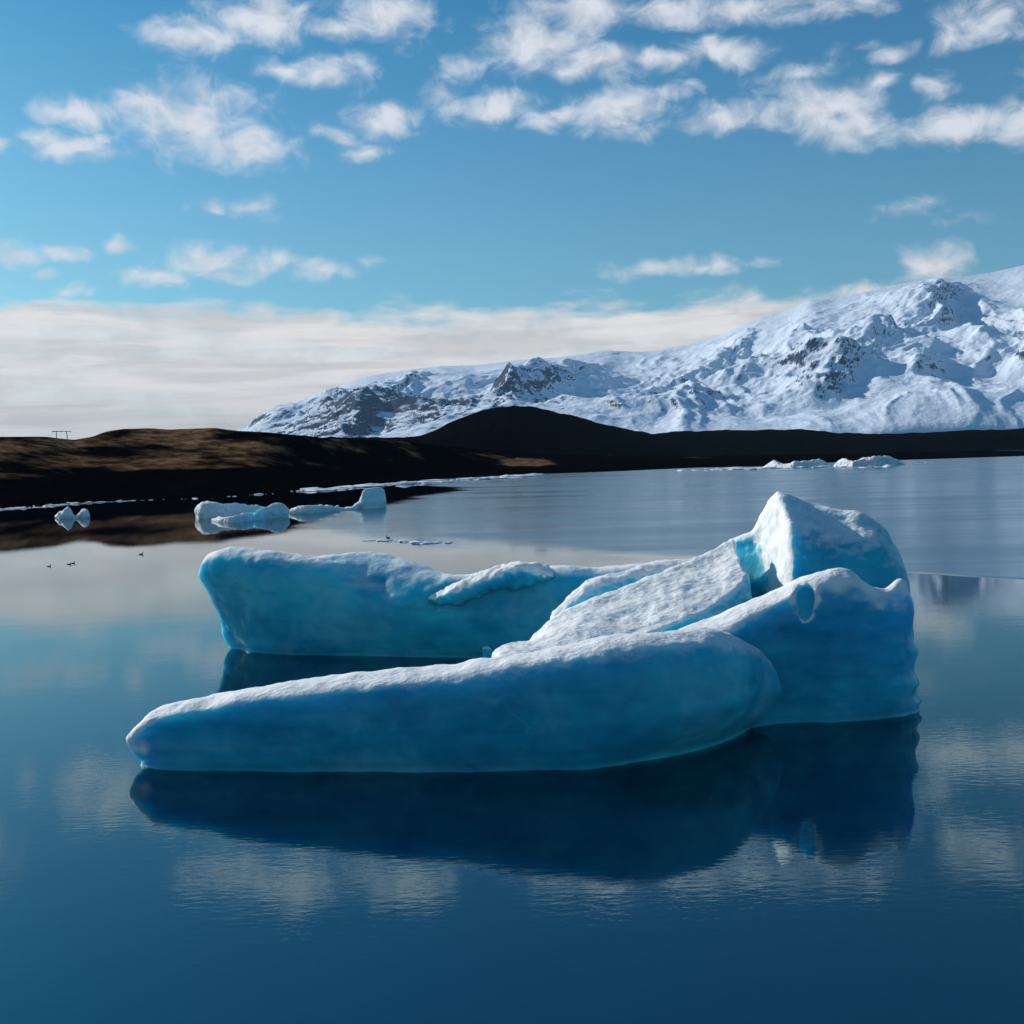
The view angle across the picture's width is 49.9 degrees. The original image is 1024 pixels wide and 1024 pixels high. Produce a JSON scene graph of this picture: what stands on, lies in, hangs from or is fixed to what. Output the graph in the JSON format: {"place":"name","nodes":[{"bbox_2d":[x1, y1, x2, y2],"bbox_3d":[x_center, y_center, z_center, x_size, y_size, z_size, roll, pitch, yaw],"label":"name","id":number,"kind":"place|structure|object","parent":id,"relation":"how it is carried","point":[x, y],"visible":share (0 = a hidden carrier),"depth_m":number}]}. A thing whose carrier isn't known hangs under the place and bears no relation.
{"place":"outdoors","nodes":[
{"label":"outdoors","id":0,"kind":"place"},
{"bbox_2d":[0,450,1023,1023],"bbox_3d":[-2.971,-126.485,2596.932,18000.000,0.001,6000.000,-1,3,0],"label":"water","id":1,"kind":"structure","parent":0,"point":[842,872],"depth_m":23.85},
{"bbox_2d":[0,501,91,509],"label":"brash ice","id":2,"kind":"structure","parent":1,"relation":"on","point":[48,505],"depth_m":220.47},
{"bbox_2d":[55,507,89,517],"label":"iceberg","id":3,"kind":"object","parent":1,"relation":"on","point":[66,512],"visible":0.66,"depth_m":166.19},
{"bbox_2d":[92,493,262,502],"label":"brash ice","id":4,"kind":"structure","parent":1,"relation":"on","point":[192,498],"depth_m":241.42},
{"bbox_2d":[194,501,263,517],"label":"iceberg","id":5,"kind":"object","parent":1,"relation":"on","point":[207,509],"visible":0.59,"depth_m":158.25},
{"bbox_2d":[212,503,290,522],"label":"iceberg","id":6,"kind":"object","parent":1,"relation":"on","point":[276,510],"visible":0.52,"depth_m":151.99},
{"bbox_2d":[289,504,345,513],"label":"iceberg","id":7,"kind":"object","parent":1,"relation":"on","point":[319,508],"visible":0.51,"depth_m":165.22},
{"bbox_2d":[344,487,386,509],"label":"iceberg","id":8,"kind":"object","parent":1,"relation":"on","point":[373,497],"visible":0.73,"depth_m":175.98},
{"bbox_2d":[363,539,452,543],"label":"brash ice","id":9,"kind":"structure","parent":1,"relation":"on","point":[420,542],"depth_m":102.60},
{"bbox_2d":[296,473,547,491],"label":"brash ice","id":10,"kind":"structure","parent":1,"relation":"on","point":[313,489],"depth_m":335.92},
{"bbox_2d":[126,491,921,772],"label":"iceberg","id":11,"kind":"object","parent":1,"relation":"on","point":[788,608],"visible":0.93,"depth_m":31.93},
{"bbox_2d":[677,467,775,470],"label":"brash ice","id":12,"kind":"structure","parent":1,"relation":"on","point":[736,468],"depth_m":447.16},
{"bbox_2d":[763,459,827,467],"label":"iceberg","id":13,"kind":"object","parent":1,"relation":"on","point":[804,463],"visible":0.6,"depth_m":465.72},
{"bbox_2d":[730,462,929,469],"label":"brash ice","id":14,"kind":"structure","parent":1,"relation":"on","point":[825,466],"depth_m":432.46},
{"bbox_2d":[834,455,904,466],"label":"iceberg","id":15,"kind":"object","parent":1,"relation":"on","point":[876,461],"visible":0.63,"depth_m":453.10},
{"bbox_2d":[0,405,1023,507],"bbox_3d":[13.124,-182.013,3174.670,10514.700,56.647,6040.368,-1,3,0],"label":"ground","id":16,"kind":"structure","parent":0,"point":[133,464],"depth_m":428.47},
{"bbox_2d":[52,431,70,438],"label":"power pole","id":17,"kind":"object","parent":16,"relation":"on","point":[61,432],"visible":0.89,"depth_m":428.64},
{"bbox_2d":[0,0,1023,439],"label":"sky","id":18,"kind":"structure","parent":0,"point":[221,214]},
{"bbox_2d":[237,265,1023,437],"bbox_3d":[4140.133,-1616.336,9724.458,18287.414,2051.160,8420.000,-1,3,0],"label":"mountain","id":19,"kind":"structure","parent":0,"point":[935,355],"depth_m":7704.24}
]}

